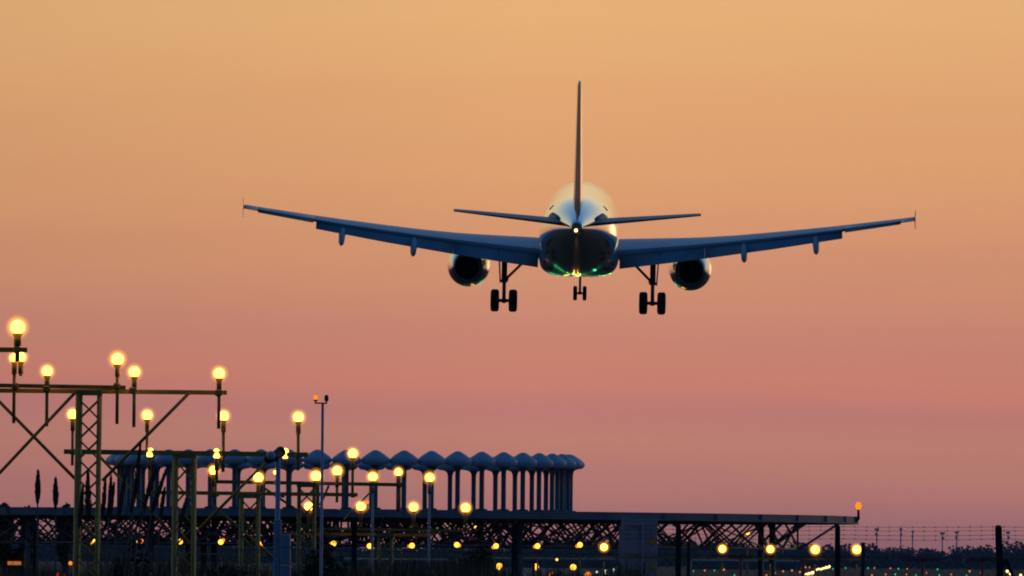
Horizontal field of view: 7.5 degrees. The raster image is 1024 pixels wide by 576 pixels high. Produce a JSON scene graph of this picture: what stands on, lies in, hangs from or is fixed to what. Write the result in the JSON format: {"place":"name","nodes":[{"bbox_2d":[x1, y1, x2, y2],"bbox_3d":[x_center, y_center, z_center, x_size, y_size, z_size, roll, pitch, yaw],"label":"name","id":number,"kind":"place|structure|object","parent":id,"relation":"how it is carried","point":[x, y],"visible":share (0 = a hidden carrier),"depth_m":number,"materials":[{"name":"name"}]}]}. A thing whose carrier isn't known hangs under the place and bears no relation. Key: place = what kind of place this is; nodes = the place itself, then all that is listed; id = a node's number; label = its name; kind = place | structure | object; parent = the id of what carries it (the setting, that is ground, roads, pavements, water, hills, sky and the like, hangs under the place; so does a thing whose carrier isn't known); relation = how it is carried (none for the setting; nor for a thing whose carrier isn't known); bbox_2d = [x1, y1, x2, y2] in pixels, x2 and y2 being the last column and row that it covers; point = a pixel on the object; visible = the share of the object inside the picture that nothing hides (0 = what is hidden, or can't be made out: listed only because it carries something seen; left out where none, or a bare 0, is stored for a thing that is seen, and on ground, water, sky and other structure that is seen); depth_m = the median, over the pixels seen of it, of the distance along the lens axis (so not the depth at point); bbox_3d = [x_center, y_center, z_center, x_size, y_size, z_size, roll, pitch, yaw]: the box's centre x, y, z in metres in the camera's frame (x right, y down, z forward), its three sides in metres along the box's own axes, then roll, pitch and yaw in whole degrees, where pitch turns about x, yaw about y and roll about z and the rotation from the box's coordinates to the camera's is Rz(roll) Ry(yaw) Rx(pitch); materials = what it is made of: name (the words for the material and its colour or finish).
{"place":"outdoors","nodes":[
{"label":"outdoors","id":0,"kind":"place"},
{"bbox_2d":[0,548,24,575],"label":"shed","id":1,"kind":"structure","parent":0,"point":[13,559],"depth_m":229.85,"materials":[{"name":"black"}]},
{"bbox_2d":[8,561,20,564],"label":"window","id":2,"kind":"structure","parent":1,"relation":"in","point":[14,562],"depth_m":229.86,"materials":[{"name":"orange glass"}]},
{"bbox_2d":[0,552,653,575],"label":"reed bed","id":3,"kind":"object","parent":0,"point":[390,571],"visible":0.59,"depth_m":145.84,"materials":[{"name":"green plant"}]},
{"bbox_2d":[0,560,1023,575],"bbox_3d":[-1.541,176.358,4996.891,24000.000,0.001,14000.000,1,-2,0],"label":"ground","id":4,"kind":"structure","parent":0,"point":[662,571],"depth_m":2524.31,"materials":[{"name":"black plant"}]},
{"bbox_2d":[0,502,15,562],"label":"tree","id":5,"kind":"object","parent":4,"relation":"on","point":[4,504],"visible":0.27,"depth_m":419.61,"materials":[{"name":"green plant"}]},
{"bbox_2d":[0,320,26,361],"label":"light gantry","id":6,"kind":"object","parent":4,"relation":"on","point":[17,328],"visible":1,"depth_m":84.00,"materials":[{"name":"yellow metal"}]},
{"bbox_2d":[14,505,33,570],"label":"tree","id":7,"kind":"object","parent":4,"relation":"on","point":[22,530],"visible":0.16,"depth_m":432.61,"materials":[{"name":"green plant"}]},
{"bbox_2d":[25,520,29,572],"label":"post","id":8,"kind":"object","parent":4,"relation":"on","point":[27,543],"visible":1,"depth_m":214.82,"materials":[{"name":"grey metal"}]},
{"bbox_2d":[17,470,40,575],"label":"reed","id":9,"kind":"object","parent":4,"relation":"on","point":[37,490],"visible":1,"depth_m":69.96,"materials":[{"name":"black plant"}]},
{"bbox_2d":[35,476,58,575],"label":"reed","id":10,"kind":"object","parent":4,"relation":"on","point":[55,494],"visible":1,"depth_m":71.96,"materials":[{"name":"black plant"}]},
{"bbox_2d":[54,502,73,575],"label":"tree","id":11,"kind":"object","parent":4,"relation":"on","point":[64,552],"visible":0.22,"depth_m":445.51,"materials":[{"name":"green plant"}]},
{"bbox_2d":[62,483,83,575],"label":"reed","id":12,"kind":"object","parent":4,"relation":"on","point":[80,511],"visible":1,"depth_m":74.66,"materials":[{"name":"black plant"}]},
{"bbox_2d":[68,470,91,575],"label":"reed","id":13,"kind":"object","parent":4,"relation":"on","point":[88,499],"visible":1,"depth_m":73.96,"materials":[{"name":"black plant"}]},
{"bbox_2d":[85,477,106,575],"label":"reed","id":14,"kind":"object","parent":4,"relation":"on","point":[103,499],"visible":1,"depth_m":75.36,"materials":[{"name":"black plant"}]},
{"bbox_2d":[84,481,114,575],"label":"reed","id":15,"kind":"object","parent":4,"relation":"on","point":[113,492],"visible":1,"depth_m":76.76,"materials":[{"name":"black plant"}]},
{"bbox_2d":[94,474,112,575],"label":"reed","id":16,"kind":"object","parent":4,"relation":"on","point":[109,499],"visible":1,"depth_m":76.06,"materials":[{"name":"black plant"}]},
{"bbox_2d":[91,464,127,575],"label":"reed","id":17,"kind":"object","parent":4,"relation":"on","point":[120,502],"visible":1,"depth_m":77.46,"materials":[{"name":"black plant"}]},
{"bbox_2d":[0,352,226,575],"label":"light gantry","id":18,"kind":"object","parent":4,"relation":"on","point":[117,388],"visible":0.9,"depth_m":94.98,"materials":[{"name":"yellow metal"}]},
{"bbox_2d":[108,473,139,575],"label":"reed","id":19,"kind":"object","parent":4,"relation":"on","point":[131,504],"visible":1,"depth_m":78.86,"materials":[{"name":"black plant"}]},
{"bbox_2d":[110,502,147,575],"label":"reed","id":20,"kind":"object","parent":4,"relation":"on","point":[138,532],"visible":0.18,"depth_m":80.96,"materials":[{"name":"black plant"}]},
{"bbox_2d":[108,535,151,575],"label":"bush","id":21,"kind":"object","parent":4,"relation":"on","point":[146,571],"visible":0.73,"depth_m":88.02,"materials":[{"name":"green plant"}]},
{"bbox_2d":[118,441,141,575],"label":"reed","id":22,"kind":"object","parent":4,"relation":"on","point":[137,471],"visible":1,"depth_m":78.17,"materials":[{"name":"black plant"}]},
{"bbox_2d":[116,465,157,575],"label":"reed","id":23,"kind":"object","parent":4,"relation":"on","point":[149,487],"visible":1,"depth_m":79.56,"materials":[{"name":"black plant"}]},
{"bbox_2d":[128,467,166,575],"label":"reed","id":24,"kind":"object","parent":4,"relation":"on","point":[157,495],"visible":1,"depth_m":80.26,"materials":[{"name":"black plant"}]},
{"bbox_2d":[135,487,165,575],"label":"reed","id":25,"kind":"object","parent":4,"relation":"on","point":[162,503],"visible":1,"depth_m":81.66,"materials":[{"name":"black plant"}]},
{"bbox_2d":[155,498,186,575],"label":"reed","id":26,"kind":"object","parent":4,"relation":"on","point":[182,514],"visible":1,"depth_m":82.35,"materials":[{"name":"black plant"}]},
{"bbox_2d":[64,410,307,575],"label":"light gantry","id":27,"kind":"object","parent":4,"relation":"on","point":[215,453],"visible":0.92,"depth_m":119.94,"materials":[{"name":"yellow metal"}]},
{"bbox_2d":[197,558,249,575],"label":"bush","id":28,"kind":"object","parent":4,"relation":"on","point":[234,570],"visible":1,"depth_m":104.94,"materials":[{"name":"green plant"}]},
{"bbox_2d":[150,449,357,575],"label":"light gantry","id":29,"kind":"object","parent":4,"relation":"on","point":[258,478],"visible":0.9,"depth_m":149.92,"materials":[{"name":"yellow metal"}]},
{"bbox_2d":[264,446,290,575],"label":"camera post","id":30,"kind":"object","parent":4,"relation":"on","point":[280,555],"visible":1,"depth_m":91.90,"materials":[{"name":"grey metal"}]},
{"bbox_2d":[208,466,401,575],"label":"light gantry","id":31,"kind":"object","parent":4,"relation":"on","point":[316,476],"visible":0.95,"depth_m":174.91,"materials":[{"name":"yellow metal"}]},
{"bbox_2d":[314,395,328,575],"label":"warning light mast","id":32,"kind":"object","parent":4,"relation":"on","point":[326,398],"visible":1,"depth_m":109.96,"materials":[{"name":"grey metal"}]},
{"bbox_2d":[295,532,350,575],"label":"bush","id":33,"kind":"object","parent":4,"relation":"on","point":[313,568],"visible":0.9,"depth_m":111.85,"materials":[{"name":"green plant"}]},
{"bbox_2d":[368,472,376,572],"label":"approach lamp","id":34,"kind":"object","parent":4,"relation":"on","point":[372,476],"visible":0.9,"depth_m":179.90,"materials":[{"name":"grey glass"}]},
{"bbox_2d":[282,491,469,569],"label":"light gantry","id":35,"kind":"object","parent":4,"relation":"on","point":[413,507],"visible":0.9,"depth_m":189.88,"materials":[{"name":"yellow metal"}]},
{"bbox_2d":[344,558,447,566],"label":"hangar","id":36,"kind":"structure","parent":4,"relation":"on","point":[348,560],"depth_m":2998.17,"materials":[{"name":"black metal"}]},
{"bbox_2d":[425,473,433,572],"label":"approach lamp","id":37,"kind":"object","parent":4,"relation":"on","point":[429,477],"visible":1,"depth_m":179.90,"materials":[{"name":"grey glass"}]},
{"bbox_2d":[0,449,860,575],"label":"radio beacon","id":38,"kind":"object","parent":4,"relation":"on","point":[560,468],"visible":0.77,"depth_m":219.49,"materials":[{"name":"grey metal"}]},
{"bbox_2d":[450,543,495,574],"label":"bush","id":39,"kind":"object","parent":4,"relation":"on","point":[482,556],"visible":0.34,"depth_m":199.53,"materials":[{"name":"green plant"}]},
{"bbox_2d":[80,538,867,575],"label":"light row","id":40,"kind":"object","parent":4,"relation":"on","point":[815,549],"visible":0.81,"depth_m":202.86,"materials":[{"name":"glowing yellow lamp glass"},{"name":"dark metal"}]},
{"bbox_2d":[0,520,1023,575],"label":"barbed wire fence","id":41,"kind":"object","parent":4,"relation":"on","point":[1000,561],"visible":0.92,"depth_m":145.87,"materials":[{"name":"metal"}]},
{"bbox_2d":[11,531,1023,569],"bbox_3d":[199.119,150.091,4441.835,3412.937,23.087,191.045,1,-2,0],"label":"woodland","id":42,"kind":"object","parent":4,"relation":"on","point":[1015,556],"visible":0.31,"depth_m":4399.21,"materials":[{"name":"black plant"}]},
{"bbox_2d":[526,559,541,575],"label":"red mast","id":43,"kind":"object","parent":4,"relation":"on","point":[534,562],"visible":0.9,"depth_m":349.73,"materials":[{"name":"metal"}]},
{"bbox_2d":[473,557,615,568],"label":"hangar","id":44,"kind":"structure","parent":4,"relation":"on","point":[585,563],"depth_m":3058.10,"materials":[{"name":"metal"}]},
{"bbox_2d":[523,561,536,567],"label":"door","id":45,"kind":"structure","parent":44,"relation":"in","point":[526,565],"depth_m":3057.49,"materials":[{"name":"blue metal"}]},
{"bbox_2d":[550,561,572,567],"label":"door","id":46,"kind":"structure","parent":44,"relation":"in","point":[567,563],"depth_m":3057.49,"materials":[{"name":"blue metal"}]},
{"bbox_2d":[586,561,608,567],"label":"door","id":47,"kind":"structure","parent":44,"relation":"in","point":[589,564],"depth_m":3057.49,"materials":[{"name":"blue metal"}]},
{"bbox_2d":[619,518,657,575],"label":"equipment cabinet","id":48,"kind":"object","parent":4,"relation":"on","point":[645,545],"visible":0.87,"depth_m":205.89,"materials":[{"name":"metal"}]},
{"bbox_2d":[686,541,690,575],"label":"fence stake","id":49,"kind":"object","parent":4,"relation":"on","point":[688,560],"visible":1,"depth_m":159.87,"materials":[{"name":"concrete"}]},
{"bbox_2d":[728,554,753,575],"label":"red mast","id":50,"kind":"object","parent":4,"relation":"on","point":[740,567],"visible":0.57,"depth_m":349.73,"materials":[{"name":"metal"}]},
{"bbox_2d":[691,559,799,569],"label":"hangar","id":51,"kind":"structure","parent":4,"relation":"on","point":[787,564],"depth_m":3118.05,"materials":[{"name":"metal"}]},
{"bbox_2d":[697,562,713,568],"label":"door","id":52,"kind":"structure","parent":51,"relation":"in","point":[708,565],"depth_m":3117.80,"materials":[{"name":"blue metal"}]},
{"bbox_2d":[724,563,738,568],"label":"door","id":53,"kind":"structure","parent":51,"relation":"in","point":[736,565],"depth_m":3117.80,"materials":[{"name":"blue metal"}]},
{"bbox_2d":[751,563,767,569],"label":"door","id":54,"kind":"structure","parent":51,"relation":"in","point":[752,564],"depth_m":3117.80,"materials":[{"name":"blue metal"}]},
{"bbox_2d":[778,563,794,569],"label":"door","id":55,"kind":"structure","parent":51,"relation":"in","point":[789,566],"depth_m":3117.80,"materials":[{"name":"blue metal"}]},
{"bbox_2d":[746,532,749,575],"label":"approach lamp","id":56,"kind":"object","parent":4,"relation":"on","point":[748,533],"visible":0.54,"depth_m":383.73,"materials":[{"name":"grey metal"}]},
{"bbox_2d":[790,557,816,575],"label":"red mast","id":57,"kind":"object","parent":4,"relation":"on","point":[803,567],"visible":0.48,"depth_m":349.74,"materials":[{"name":"metal"}]},
{"bbox_2d":[861,543,864,575],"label":"fence stake","id":58,"kind":"object","parent":4,"relation":"on","point":[862,559],"visible":1,"depth_m":159.88,"materials":[{"name":"concrete"}]},
{"bbox_2d":[905,557,939,575],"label":"red mast","id":59,"kind":"object","parent":4,"relation":"on","point":[922,566],"visible":0.85,"depth_m":349.73,"materials":[{"name":"metal"}]},
{"bbox_2d":[940,532,944,549],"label":"lighting mast","id":60,"kind":"object","parent":4,"relation":"on","point":[942,537],"visible":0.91,"depth_m":4547.42,"materials":[{"name":"metal"}]},
{"bbox_2d":[966,557,995,575],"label":"red mast","id":61,"kind":"object","parent":4,"relation":"on","point":[982,564],"visible":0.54,"depth_m":349.74,"materials":[{"name":"metal"}]},
{"bbox_2d":[1006,531,1009,548],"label":"lighting mast","id":62,"kind":"object","parent":4,"relation":"on","point":[1008,533],"visible":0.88,"depth_m":4547.55,"materials":[{"name":"metal"}]},
{"bbox_2d":[0,0,1023,555],"label":"sky","id":63,"kind":"structure","parent":0,"point":[881,369],"materials":[{"name":"orange"}]},
{"bbox_2d":[449,568,614,575],"bbox_3d":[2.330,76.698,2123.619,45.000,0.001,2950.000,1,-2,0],"label":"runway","id":64,"kind":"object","parent":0,"point":[545,570],"depth_m":2172.55,"materials":[{"name":"black asphalt"}]},
{"bbox_2d":[243,81,915,314],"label":"airliner","id":65,"kind":"object","parent":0,"point":[579,220],"visible":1,"depth_m":399.89,"materials":[{"name":"silver metal"}]}
]}

